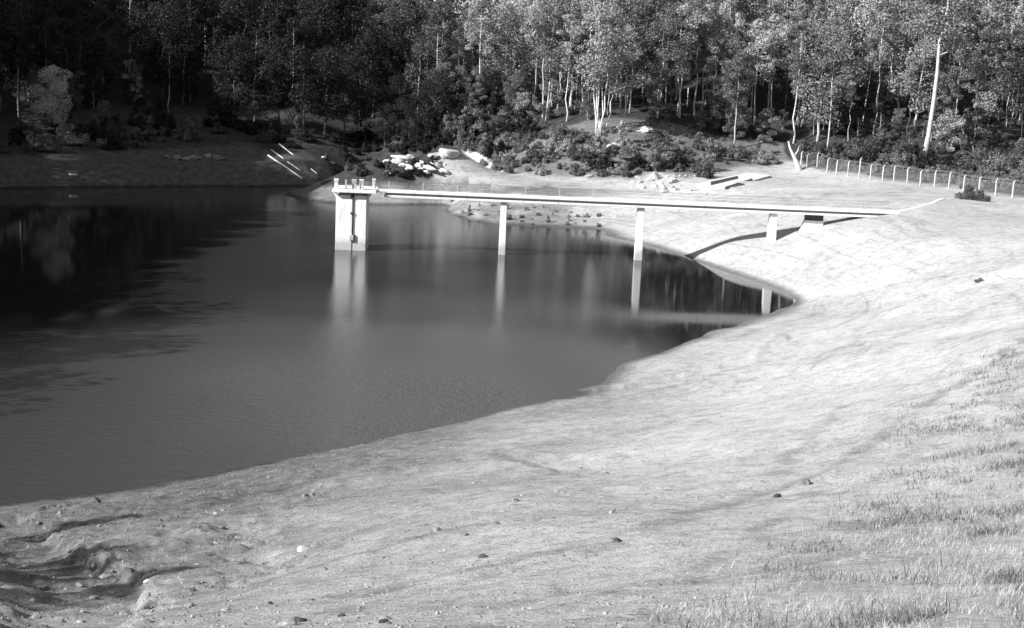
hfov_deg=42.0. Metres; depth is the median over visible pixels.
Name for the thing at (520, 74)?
tree
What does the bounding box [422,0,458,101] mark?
tree
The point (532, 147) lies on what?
shrub
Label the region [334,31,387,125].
tree
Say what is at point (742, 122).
tree
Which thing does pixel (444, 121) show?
shrub
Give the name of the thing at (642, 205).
footbridge
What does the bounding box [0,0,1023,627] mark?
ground
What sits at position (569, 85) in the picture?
tree
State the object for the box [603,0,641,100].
tree
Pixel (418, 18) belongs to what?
tree
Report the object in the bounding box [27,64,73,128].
tree
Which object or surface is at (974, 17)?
tree
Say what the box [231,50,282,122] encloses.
tree
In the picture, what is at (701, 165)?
shrub
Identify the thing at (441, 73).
tree
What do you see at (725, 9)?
tree
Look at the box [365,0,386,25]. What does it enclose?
tree
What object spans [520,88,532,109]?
tree
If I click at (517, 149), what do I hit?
shrub
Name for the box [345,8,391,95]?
tree
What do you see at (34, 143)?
shrub
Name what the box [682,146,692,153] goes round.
shrub
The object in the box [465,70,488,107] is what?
tree
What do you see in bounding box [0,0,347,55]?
forest
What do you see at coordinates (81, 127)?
shrub
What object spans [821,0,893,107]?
tree
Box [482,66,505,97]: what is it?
tree
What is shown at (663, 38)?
tree
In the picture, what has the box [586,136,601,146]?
shrub
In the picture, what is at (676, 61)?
tree
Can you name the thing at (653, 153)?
shrub
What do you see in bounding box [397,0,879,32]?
sky
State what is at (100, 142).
shrub
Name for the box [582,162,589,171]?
shrub
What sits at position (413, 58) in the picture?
tree
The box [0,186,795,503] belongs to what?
water
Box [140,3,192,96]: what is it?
tree
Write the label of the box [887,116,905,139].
tree
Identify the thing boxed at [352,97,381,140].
tree
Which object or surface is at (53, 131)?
shrub
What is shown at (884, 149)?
shrub
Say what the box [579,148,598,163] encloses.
shrub
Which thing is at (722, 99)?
tree
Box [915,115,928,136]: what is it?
tree
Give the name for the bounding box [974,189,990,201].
shrub
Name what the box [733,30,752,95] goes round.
tree
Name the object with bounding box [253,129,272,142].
shrub
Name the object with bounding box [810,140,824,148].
shrub
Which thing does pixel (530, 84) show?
tree
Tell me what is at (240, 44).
tree
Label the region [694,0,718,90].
tree
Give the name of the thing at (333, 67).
tree
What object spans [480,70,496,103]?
tree
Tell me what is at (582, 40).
tree
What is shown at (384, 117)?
tree
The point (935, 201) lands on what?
path
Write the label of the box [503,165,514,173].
shrub
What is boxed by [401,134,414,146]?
shrub
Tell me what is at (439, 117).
shrub
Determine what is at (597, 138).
shrub
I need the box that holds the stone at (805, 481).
[797,478,810,484]
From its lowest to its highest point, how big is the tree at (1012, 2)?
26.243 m
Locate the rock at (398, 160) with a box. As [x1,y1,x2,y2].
[390,157,402,163]
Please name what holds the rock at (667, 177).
on the ground at (848, 350)
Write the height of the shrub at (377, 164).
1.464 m
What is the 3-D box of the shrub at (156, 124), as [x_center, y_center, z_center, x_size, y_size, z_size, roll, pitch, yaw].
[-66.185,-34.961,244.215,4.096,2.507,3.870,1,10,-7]
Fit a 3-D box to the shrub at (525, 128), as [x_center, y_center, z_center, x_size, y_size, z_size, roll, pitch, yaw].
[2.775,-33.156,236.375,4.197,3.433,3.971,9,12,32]
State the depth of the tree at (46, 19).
243.80 m
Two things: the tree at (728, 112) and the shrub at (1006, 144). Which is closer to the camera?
the shrub at (1006, 144)
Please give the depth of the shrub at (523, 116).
238.40 m
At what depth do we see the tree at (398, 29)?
272.27 m
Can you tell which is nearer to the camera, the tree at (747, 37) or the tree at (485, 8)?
the tree at (747, 37)
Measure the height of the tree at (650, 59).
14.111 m
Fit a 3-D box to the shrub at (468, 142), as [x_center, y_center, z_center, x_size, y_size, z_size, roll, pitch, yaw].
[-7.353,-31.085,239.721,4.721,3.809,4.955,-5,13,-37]
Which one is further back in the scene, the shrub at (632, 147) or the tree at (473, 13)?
the tree at (473, 13)
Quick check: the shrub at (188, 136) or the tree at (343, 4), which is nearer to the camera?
the shrub at (188, 136)
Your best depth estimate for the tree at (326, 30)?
279.78 m
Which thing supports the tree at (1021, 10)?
on the ground at (848, 350)
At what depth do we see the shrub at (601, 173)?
216.61 m
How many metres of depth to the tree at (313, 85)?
268.58 m
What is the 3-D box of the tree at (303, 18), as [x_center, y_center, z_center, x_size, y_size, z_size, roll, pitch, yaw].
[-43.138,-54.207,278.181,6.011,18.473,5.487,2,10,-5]
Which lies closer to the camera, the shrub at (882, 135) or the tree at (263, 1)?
the shrub at (882, 135)
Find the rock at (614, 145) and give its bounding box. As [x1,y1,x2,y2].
[606,142,624,148]
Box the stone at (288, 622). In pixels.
[278,619,296,625]
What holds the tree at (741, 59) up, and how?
on the ground at (848, 350)
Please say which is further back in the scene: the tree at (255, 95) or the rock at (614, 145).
the tree at (255, 95)
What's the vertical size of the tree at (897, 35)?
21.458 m
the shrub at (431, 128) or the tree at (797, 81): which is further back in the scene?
the shrub at (431, 128)
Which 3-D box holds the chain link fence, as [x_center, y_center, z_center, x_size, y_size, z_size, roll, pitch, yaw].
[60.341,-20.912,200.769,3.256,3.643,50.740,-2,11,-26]
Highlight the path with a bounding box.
[898,198,949,211]
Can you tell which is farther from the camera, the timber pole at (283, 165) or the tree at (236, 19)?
the tree at (236, 19)
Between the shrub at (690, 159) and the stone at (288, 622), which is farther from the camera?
the shrub at (690, 159)
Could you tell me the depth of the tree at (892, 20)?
253.26 m
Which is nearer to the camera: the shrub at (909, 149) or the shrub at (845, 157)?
the shrub at (909, 149)
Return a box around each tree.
[0,0,34,112]
[1,15,36,111]
[1,28,29,117]
[19,72,49,115]
[20,17,41,107]
[20,62,38,101]
[25,0,55,85]
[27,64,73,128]
[28,6,63,111]
[37,36,59,95]
[48,17,81,108]
[49,0,108,92]
[55,67,69,104]
[58,94,77,117]
[65,71,85,111]
[72,72,95,105]
[82,76,105,108]
[92,62,114,96]
[92,81,105,101]
[95,100,110,119]
[103,7,161,101]
[112,0,146,90]
[120,77,141,104]
[121,59,143,101]
[127,0,153,61]
[129,90,138,105]
[140,2,174,101]
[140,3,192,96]
[141,84,168,119]
[145,90,152,105]
[146,0,167,83]
[152,0,218,94]
[152,29,170,97]
[155,16,207,105]
[159,44,181,110]
[177,0,205,76]
[180,63,198,100]
[191,0,218,61]
[192,0,220,87]
[202,33,261,121]
[204,17,224,99]
[211,0,280,98]
[212,69,229,103]
[213,93,235,119]
[215,0,239,69]
[219,0,248,67]
[222,72,235,95]
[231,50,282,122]
[233,2,255,45]
[234,102,238,117]
[238,75,259,105]
[247,28,267,101]
[249,36,303,127]
[252,0,275,71]
[252,5,276,90]
[257,0,293,83]
[258,13,284,104]
[258,66,272,96]
[260,0,303,62]
[275,44,335,128]
[279,0,348,69]
[281,26,299,86]
[282,17,308,91]
[286,0,344,97]
[286,81,305,110]
[294,19,325,102]
[296,9,317,76]
[299,0,320,25]
[303,75,323,106]
[306,44,354,136]
[312,0,383,46]
[313,1,338,94]
[318,0,343,85]
[318,54,365,132]
[328,31,363,97]
[329,23,352,100]
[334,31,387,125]
[338,11,362,87]
[341,25,406,117]
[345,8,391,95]
[349,14,377,89]
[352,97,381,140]
[363,18,416,114]
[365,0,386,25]
[365,13,386,94]
[366,25,389,101]
[373,103,397,145]
[376,0,429,83]
[380,6,403,46]
[382,19,426,86]
[382,74,411,131]
[383,0,408,43]
[389,0,452,40]
[393,93,423,133]
[398,0,421,33]
[402,23,462,106]
[403,32,430,109]
[403,88,414,103]
[405,116,425,148]
[410,81,447,132]
[412,0,464,27]
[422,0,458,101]
[422,67,456,128]
[424,7,453,66]
[428,11,455,65]
[428,62,455,100]
[439,15,504,88]
[442,76,455,100]
[445,68,465,100]
[446,65,473,102]
[450,26,468,86]
[452,5,476,96]
[458,82,478,111]
[463,0,495,61]
[464,0,498,99]
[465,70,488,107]
[466,9,502,69]
[466,73,477,92]
[468,66,489,93]
[468,88,487,112]
[470,0,537,94]
[477,32,498,71]
[479,65,502,98]
[479,70,506,111]
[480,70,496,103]
[482,0,533,99]
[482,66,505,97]
[484,0,513,59]
[498,71,524,96]
[498,74,513,105]
[498,76,527,112]
[504,16,563,106]
[507,71,526,105]
[512,15,537,100]
[513,92,529,120]
[516,1,532,104]
[520,0,553,107]
[520,0,574,121]
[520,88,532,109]
[525,4,553,100]
[529,94,538,111]
[533,0,600,106]
[534,73,565,119]
[538,2,569,106]
[544,26,570,107]
[550,0,580,109]
[556,14,584,121]
[562,0,649,135]
[563,41,587,109]
[568,30,573,104]
[569,0,591,101]
[572,0,596,109]
[574,86,587,107]
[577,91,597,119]
[582,6,609,111]
[595,0,610,100]
[599,0,619,98]
[600,0,660,105]
[603,0,638,107]
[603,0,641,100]
[603,42,618,115]
[614,5,647,112]
[619,25,643,115]
[637,0,663,95]
[638,0,664,104]
[638,0,675,91]
[640,3,687,117]
[644,73,676,116]
[645,30,660,101]
[654,2,681,104]
[655,2,703,117]
[658,7,688,111]
[661,0,719,76]
[669,2,690,100]
[672,0,698,86]
[679,0,717,114]
[682,28,702,106]
[690,0,722,22]
[692,13,722,103]
[693,110,708,129]
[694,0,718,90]
[694,4,720,109]
[695,89,724,130]
[701,35,726,121]
[704,0,770,55]
[705,12,732,111]
[706,0,755,53]
[707,38,758,119]
[709,93,729,131]
[716,0,765,85]
[717,0,746,70]
[718,60,743,103]
[719,49,751,146]
[719,98,747,134]
[721,99,748,136]
[725,117,740,138]
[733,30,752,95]
[737,105,754,131]
[739,0,767,45]
[742,41,765,114]
[743,19,776,125]
[750,0,794,85]
[753,107,779,142]
[759,13,793,120]
[764,28,783,110]
[768,0,821,49]
[778,10,797,109]
[778,110,788,128]
[780,1,841,65]
[784,2,807,94]
[784,23,816,143]
[785,0,814,80]
[787,21,870,141]
[788,52,816,126]
[790,54,814,132]
[791,17,822,120]
[802,0,845,105]
[803,0,868,89]
[813,58,828,134]
[815,16,850,123]
[816,38,854,148]
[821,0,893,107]
[822,64,836,129]
[827,103,843,136]
[833,0,873,57]
[834,27,863,131]
[838,95,872,137]
[844,74,861,139]
[849,117,867,143]
[855,0,885,87]
[862,36,881,128]
[864,20,898,135]
[865,0,900,108]
[869,104,891,141]
[871,2,946,119]
[872,127,887,147]
[881,0,903,78]
[882,14,955,129]
[886,0,916,95]
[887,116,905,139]
[891,108,909,132]
[896,3,928,108]
[897,131,919,150]
[900,0,989,157]
[901,55,925,142]
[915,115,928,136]
[916,0,944,68]
[921,0,996,83]
[923,101,942,136]
[930,0,973,118]
[932,109,965,152]
[937,122,960,147]
[938,65,961,139]
[943,0,977,80]
[943,1,975,96]
[948,56,1003,148]
[949,49,978,128]
[957,117,966,137]
[961,108,974,136]
[962,108,986,150]
[965,1,995,97]
[970,22,1006,124]
[974,0,1023,113]
[976,97,1007,132]
[979,0,1017,119]
[988,121,1006,141]
[989,25,1023,127]
[991,35,1014,125]
[996,18,1023,130]
[997,0,1023,104]
[1006,0,1023,120]
[1016,63,1023,136]
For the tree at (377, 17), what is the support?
on the ground at (848, 350)
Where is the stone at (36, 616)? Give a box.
[31,613,39,618]
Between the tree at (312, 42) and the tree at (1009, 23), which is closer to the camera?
the tree at (1009, 23)
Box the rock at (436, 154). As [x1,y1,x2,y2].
[428,152,439,158]
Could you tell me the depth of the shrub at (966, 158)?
210.59 m
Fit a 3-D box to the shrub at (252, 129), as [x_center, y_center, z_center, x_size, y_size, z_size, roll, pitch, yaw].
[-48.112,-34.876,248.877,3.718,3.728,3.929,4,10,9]
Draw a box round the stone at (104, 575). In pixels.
[99,573,110,577]
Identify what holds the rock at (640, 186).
on the ground at (848, 350)
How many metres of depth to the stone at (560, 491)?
40.34 m
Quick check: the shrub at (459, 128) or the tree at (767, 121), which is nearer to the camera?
the tree at (767, 121)
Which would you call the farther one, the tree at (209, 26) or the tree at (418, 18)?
the tree at (418, 18)
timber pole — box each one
[267,155,302,178]
[279,143,316,173]
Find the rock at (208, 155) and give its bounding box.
[204,153,211,157]
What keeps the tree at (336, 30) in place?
on the ground at (848, 350)
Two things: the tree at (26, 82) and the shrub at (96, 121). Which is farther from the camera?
the tree at (26, 82)
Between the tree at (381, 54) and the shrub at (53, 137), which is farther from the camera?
the tree at (381, 54)
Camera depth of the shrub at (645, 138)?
223.61 m
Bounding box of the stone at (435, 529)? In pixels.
[433,527,440,531]
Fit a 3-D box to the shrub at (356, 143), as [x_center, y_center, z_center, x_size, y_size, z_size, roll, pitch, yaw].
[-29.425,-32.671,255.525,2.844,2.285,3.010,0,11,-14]
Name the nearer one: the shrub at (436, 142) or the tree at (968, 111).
the tree at (968, 111)
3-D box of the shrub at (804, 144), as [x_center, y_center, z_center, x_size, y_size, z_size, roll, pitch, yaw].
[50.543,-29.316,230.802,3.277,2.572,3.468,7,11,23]
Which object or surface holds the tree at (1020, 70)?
on the ground at (848, 350)
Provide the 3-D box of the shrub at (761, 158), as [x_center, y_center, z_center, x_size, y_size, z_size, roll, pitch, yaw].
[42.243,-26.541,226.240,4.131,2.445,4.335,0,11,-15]
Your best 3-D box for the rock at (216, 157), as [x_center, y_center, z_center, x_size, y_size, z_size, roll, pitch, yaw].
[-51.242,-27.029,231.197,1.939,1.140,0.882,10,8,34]
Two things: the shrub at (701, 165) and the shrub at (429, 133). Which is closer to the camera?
the shrub at (701, 165)
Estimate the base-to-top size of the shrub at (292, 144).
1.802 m
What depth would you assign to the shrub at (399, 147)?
247.41 m
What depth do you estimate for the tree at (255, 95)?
266.30 m
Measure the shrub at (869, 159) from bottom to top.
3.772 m
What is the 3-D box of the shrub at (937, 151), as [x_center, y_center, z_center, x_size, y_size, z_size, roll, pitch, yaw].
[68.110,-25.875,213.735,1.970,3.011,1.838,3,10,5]
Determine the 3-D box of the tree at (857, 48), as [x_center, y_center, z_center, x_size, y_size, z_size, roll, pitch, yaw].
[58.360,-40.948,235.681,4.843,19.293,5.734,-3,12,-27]
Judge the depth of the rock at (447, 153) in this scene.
213.62 m
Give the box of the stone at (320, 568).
[317,566,326,570]
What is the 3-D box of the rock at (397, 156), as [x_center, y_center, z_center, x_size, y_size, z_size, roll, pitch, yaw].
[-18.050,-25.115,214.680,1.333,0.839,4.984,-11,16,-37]
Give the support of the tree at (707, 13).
on the ground at (848, 350)
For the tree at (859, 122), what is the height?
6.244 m
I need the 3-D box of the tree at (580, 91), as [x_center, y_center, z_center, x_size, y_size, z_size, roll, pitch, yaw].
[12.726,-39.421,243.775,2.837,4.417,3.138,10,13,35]
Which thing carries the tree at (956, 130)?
on the ground at (848, 350)
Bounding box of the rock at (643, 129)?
[637,126,652,132]
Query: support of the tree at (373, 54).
on the ground at (848, 350)
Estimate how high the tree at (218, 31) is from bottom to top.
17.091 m
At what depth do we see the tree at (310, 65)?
249.46 m
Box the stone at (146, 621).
[142,618,151,623]
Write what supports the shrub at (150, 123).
on the ground at (848, 350)
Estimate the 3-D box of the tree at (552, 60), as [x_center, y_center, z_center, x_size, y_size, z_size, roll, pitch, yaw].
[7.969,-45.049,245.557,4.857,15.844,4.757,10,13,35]
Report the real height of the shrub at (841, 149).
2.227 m
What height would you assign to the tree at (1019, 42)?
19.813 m
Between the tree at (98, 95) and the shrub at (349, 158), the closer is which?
the shrub at (349, 158)
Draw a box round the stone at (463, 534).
[458,532,467,536]
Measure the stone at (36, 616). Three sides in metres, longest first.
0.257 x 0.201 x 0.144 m
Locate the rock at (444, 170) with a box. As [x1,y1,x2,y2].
[440,168,449,174]
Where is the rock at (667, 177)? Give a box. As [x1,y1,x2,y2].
[663,174,674,179]
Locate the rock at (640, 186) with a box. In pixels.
[637,184,644,188]
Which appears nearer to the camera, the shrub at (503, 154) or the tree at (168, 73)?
the shrub at (503, 154)
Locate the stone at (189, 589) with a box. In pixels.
[182,587,195,591]
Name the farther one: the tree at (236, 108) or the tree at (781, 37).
the tree at (236, 108)
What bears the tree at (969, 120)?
on the ground at (848, 350)
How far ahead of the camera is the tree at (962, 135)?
222.55 m
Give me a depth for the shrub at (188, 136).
239.28 m
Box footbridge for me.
[378,180,899,259]
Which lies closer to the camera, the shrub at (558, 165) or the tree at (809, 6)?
the shrub at (558, 165)
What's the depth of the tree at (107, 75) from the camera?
259.87 m
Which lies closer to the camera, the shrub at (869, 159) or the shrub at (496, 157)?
the shrub at (869, 159)
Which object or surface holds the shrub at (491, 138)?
on the ground at (848, 350)
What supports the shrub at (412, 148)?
on the ground at (848, 350)
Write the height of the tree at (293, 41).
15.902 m
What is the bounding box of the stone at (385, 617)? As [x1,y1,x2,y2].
[378,616,390,619]
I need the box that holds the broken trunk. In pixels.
[788,141,802,170]
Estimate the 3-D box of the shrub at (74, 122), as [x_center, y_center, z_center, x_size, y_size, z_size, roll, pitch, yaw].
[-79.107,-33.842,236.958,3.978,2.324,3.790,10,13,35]
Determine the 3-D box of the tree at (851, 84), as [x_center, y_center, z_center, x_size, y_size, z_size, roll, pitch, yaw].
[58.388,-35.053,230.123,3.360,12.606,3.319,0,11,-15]
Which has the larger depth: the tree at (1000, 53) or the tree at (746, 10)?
the tree at (746, 10)
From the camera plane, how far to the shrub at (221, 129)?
246.72 m
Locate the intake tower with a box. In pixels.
[332,176,378,250]
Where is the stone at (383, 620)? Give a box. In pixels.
[378,619,388,622]
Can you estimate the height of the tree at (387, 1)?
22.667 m
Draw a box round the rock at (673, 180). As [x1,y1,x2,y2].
[667,177,677,182]
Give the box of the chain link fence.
[800,152,1023,198]
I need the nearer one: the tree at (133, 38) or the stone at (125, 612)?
the stone at (125, 612)
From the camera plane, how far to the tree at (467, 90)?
244.71 m
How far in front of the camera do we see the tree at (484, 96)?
244.35 m
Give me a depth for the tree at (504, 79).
245.24 m
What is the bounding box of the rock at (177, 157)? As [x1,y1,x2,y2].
[173,155,180,159]
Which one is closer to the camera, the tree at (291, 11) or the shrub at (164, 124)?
the shrub at (164, 124)
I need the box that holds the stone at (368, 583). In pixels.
[364,582,373,585]
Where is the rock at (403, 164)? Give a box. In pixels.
[398,162,412,167]
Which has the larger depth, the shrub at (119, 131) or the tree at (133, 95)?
the tree at (133, 95)
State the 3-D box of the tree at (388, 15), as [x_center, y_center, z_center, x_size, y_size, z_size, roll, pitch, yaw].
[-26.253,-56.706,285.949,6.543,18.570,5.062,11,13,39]
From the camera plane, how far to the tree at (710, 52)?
242.97 m
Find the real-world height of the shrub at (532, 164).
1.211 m
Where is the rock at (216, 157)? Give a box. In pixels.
[213,155,220,159]
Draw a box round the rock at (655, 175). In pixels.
[649,172,660,179]
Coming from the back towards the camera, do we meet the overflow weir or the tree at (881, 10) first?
the tree at (881, 10)
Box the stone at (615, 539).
[613,537,621,541]
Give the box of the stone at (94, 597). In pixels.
[89,595,99,598]
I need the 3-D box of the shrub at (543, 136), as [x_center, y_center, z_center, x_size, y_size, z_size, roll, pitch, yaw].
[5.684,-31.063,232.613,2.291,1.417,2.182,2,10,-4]
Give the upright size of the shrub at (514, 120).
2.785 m
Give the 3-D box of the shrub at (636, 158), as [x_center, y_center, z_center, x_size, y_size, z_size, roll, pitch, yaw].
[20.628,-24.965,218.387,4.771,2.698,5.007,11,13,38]
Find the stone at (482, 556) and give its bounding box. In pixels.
[478,554,488,557]
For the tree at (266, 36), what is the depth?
276.80 m
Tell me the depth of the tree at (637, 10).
234.36 m
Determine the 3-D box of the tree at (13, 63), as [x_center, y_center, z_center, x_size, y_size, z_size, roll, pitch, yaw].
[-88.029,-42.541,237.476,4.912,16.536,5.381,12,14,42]
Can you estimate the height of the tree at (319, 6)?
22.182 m
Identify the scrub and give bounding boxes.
[500,120,1023,188]
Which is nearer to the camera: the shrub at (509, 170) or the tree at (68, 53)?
the shrub at (509, 170)
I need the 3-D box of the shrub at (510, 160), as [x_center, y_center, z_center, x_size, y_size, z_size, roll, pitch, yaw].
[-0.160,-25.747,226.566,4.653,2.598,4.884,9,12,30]
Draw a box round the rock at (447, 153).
[439,148,459,158]
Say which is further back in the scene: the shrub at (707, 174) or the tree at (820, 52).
the tree at (820, 52)
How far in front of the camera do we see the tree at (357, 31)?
281.52 m
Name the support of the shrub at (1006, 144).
on the ground at (848, 350)
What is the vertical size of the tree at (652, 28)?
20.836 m
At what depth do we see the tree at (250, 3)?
278.69 m
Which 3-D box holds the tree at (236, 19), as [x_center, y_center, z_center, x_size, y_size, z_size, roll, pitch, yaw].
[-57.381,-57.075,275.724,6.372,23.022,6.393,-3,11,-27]
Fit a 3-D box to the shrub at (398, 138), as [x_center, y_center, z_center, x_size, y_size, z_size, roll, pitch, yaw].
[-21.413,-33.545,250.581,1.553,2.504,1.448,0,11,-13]
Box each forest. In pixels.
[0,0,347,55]
[356,0,1018,101]
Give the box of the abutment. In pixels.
[799,215,823,231]
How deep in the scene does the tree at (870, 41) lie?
233.51 m
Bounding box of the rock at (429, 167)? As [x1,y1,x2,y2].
[422,165,436,170]
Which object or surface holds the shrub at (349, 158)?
on the ground at (848, 350)
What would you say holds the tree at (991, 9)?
on the ground at (848, 350)
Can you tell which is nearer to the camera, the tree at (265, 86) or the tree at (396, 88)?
the tree at (396, 88)
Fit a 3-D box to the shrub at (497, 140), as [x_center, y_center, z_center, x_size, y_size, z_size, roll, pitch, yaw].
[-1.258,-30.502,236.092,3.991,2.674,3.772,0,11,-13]
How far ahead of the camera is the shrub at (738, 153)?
226.33 m
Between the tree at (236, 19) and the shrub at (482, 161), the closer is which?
the shrub at (482, 161)
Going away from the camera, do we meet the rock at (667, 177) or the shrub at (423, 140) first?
the rock at (667, 177)
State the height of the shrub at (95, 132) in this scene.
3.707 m
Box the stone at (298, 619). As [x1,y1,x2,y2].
[294,616,307,621]
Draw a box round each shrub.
[7,132,23,144]
[8,125,27,138]
[18,123,33,130]
[21,124,41,151]
[23,127,42,139]
[33,133,60,151]
[47,119,60,134]
[49,134,62,144]
[56,117,77,127]
[56,122,89,144]
[72,122,87,145]
[83,121,105,138]
[84,115,99,125]
[96,138,110,146]
[100,133,127,149]
[102,117,109,132]
[103,114,119,124]
[103,119,128,139]
[127,105,138,125]
[128,127,146,147]
[131,114,149,141]
[140,118,160,127]
[143,116,156,135]
[156,111,170,136]
[156,112,175,128]
[157,126,166,141]
[174,122,191,132]
[174,124,200,140]
[185,114,202,127]
[203,100,219,126]
[208,121,229,133]
[244,117,262,134]
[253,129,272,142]
[261,116,281,134]
[271,131,286,142]
[286,140,301,147]
[291,115,303,135]
[295,128,316,141]
[324,132,341,141]
[331,166,340,171]
[337,147,353,157]
[342,154,352,161]
[344,161,355,170]
[345,130,360,137]
[351,138,365,147]
[352,147,361,154]
[355,166,368,175]
[360,143,371,152]
[369,142,383,151]
[373,159,386,166]
[383,163,391,175]
[388,144,395,151]
[393,140,408,151]
[394,129,400,140]
[397,169,411,177]
[401,133,414,141]
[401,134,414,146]
[409,144,416,150]
[413,168,426,174]
[415,141,430,151]
[418,136,430,143]
[420,126,433,136]
[426,122,437,132]
[427,140,436,146]
[429,155,435,167]
[430,106,450,121]
[432,128,457,141]
[434,136,448,144]
[442,110,457,125]
[445,107,461,118]
[445,121,457,131]
[451,115,468,137]
[453,126,466,145]
[457,130,482,149]
[458,93,471,111]
[459,106,472,127]
[464,113,477,132]
[466,101,489,118]
[467,127,475,139]
[471,118,492,130]
[476,132,489,152]
[479,159,486,165]
[480,122,502,136]
[482,142,498,157]
[486,85,501,112]
[486,135,498,142]
[490,117,504,125]
[490,157,505,170]
[492,155,503,164]
[493,134,508,145]
[494,140,510,153]
[496,154,520,167]
[497,104,506,115]
[499,150,513,160]
[501,106,514,129]
[501,125,513,133]
[501,131,522,146]
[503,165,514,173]
[505,112,521,124]
[512,143,524,151]
[515,108,529,127]
[515,132,528,141]
[516,117,539,134]
[521,148,545,161]
[524,129,537,139]
[525,145,538,154]
[526,111,539,121]
[530,160,537,166]
[531,117,547,128]
[533,164,547,174]
[534,141,544,147]
[538,132,548,138]
[540,140,561,152]
[542,146,555,162]
[546,124,558,136]
[552,120,566,143]
[552,127,579,139]
[552,150,562,158]
[556,162,563,168]
[559,138,576,150]
[565,144,586,158]
[567,133,579,142]
[569,164,585,175]
[573,131,590,141]
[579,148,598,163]
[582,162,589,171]
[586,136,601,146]
[587,152,617,168]
[590,132,605,154]
[595,149,610,169]
[596,169,607,176]
[606,163,625,173]
[609,147,614,156]
[614,120,630,146]
[617,146,636,159]
[620,161,632,176]
[623,142,637,151]
[623,154,649,168]
[641,136,648,146]
[641,154,660,165]
[645,128,664,140]
[645,145,659,170]
[652,137,679,150]
[654,151,677,164]
[661,151,687,167]
[671,163,683,171]
[673,136,681,142]
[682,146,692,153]
[683,153,694,162]
[685,166,694,172]
[692,156,715,170]
[693,132,704,149]
[695,164,713,178]
[700,137,717,159]
[707,139,723,150]
[709,146,721,155]
[724,143,747,159]
[748,151,773,163]
[752,135,764,156]
[768,158,779,163]
[794,138,812,149]
[802,142,831,159]
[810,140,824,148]
[827,150,851,162]
[829,143,844,152]
[843,136,865,150]
[844,147,855,156]
[850,137,883,158]
[856,147,879,165]
[872,153,891,165]
[874,133,887,152]
[881,144,894,155]
[886,142,912,164]
[890,160,907,168]
[905,144,927,158]
[908,144,920,165]
[914,150,939,169]
[934,143,942,159]
[943,153,963,166]
[945,160,972,173]
[954,184,976,199]
[955,136,968,157]
[962,154,977,164]
[967,140,988,158]
[970,150,985,169]
[972,150,989,163]
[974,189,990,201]
[978,160,1006,174]
[985,147,1013,164]
[998,154,1021,172]
[999,139,1009,155]
[1007,159,1023,175]
[1011,137,1023,163]
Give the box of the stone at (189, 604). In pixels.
[185,602,193,606]
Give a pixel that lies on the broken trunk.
(798, 166)
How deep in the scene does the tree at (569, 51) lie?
233.92 m
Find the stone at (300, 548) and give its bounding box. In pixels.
[297,545,308,551]
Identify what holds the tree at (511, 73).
on the ground at (848, 350)
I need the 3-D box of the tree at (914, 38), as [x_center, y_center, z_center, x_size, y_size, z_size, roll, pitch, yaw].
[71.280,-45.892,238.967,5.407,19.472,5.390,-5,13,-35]
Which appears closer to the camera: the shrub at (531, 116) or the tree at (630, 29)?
the tree at (630, 29)
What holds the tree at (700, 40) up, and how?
on the ground at (848, 350)
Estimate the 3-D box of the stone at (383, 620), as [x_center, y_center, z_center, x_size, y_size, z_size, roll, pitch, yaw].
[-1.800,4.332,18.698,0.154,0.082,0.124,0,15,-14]
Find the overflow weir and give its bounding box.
[696,173,770,194]
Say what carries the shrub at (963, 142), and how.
on the ground at (848, 350)
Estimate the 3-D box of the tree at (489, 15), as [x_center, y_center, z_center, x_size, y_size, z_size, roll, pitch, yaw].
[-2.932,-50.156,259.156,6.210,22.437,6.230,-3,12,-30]
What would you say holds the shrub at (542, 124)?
on the ground at (848, 350)
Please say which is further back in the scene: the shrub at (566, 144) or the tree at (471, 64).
the tree at (471, 64)
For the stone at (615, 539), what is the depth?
28.35 m
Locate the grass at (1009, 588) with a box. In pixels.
[453,334,1023,627]
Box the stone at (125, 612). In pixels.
[119,610,129,614]
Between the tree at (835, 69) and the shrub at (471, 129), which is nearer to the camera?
the tree at (835, 69)
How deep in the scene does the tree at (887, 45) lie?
228.91 m
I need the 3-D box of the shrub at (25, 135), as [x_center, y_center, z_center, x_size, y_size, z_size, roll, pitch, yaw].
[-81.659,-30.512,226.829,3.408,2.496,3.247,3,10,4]
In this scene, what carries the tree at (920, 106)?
on the ground at (848, 350)
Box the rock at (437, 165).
[435,163,440,168]
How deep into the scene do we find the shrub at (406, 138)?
246.90 m
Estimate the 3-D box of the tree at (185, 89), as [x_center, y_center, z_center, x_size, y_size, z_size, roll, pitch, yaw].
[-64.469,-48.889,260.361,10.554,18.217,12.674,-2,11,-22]
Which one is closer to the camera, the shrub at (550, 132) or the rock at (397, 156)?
the rock at (397, 156)
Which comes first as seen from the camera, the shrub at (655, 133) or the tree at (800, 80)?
the shrub at (655, 133)
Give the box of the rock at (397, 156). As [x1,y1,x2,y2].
[391,155,408,158]
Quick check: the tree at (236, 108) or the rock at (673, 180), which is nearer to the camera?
the rock at (673, 180)
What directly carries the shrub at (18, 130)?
on the ground at (848, 350)
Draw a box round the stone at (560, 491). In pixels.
[554,489,564,492]
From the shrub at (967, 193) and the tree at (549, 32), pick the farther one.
the tree at (549, 32)
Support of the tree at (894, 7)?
on the ground at (848, 350)
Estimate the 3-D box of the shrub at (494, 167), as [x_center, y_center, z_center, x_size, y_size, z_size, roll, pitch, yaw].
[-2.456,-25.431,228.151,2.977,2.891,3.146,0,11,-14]
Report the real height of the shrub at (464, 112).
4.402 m
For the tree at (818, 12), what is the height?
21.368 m

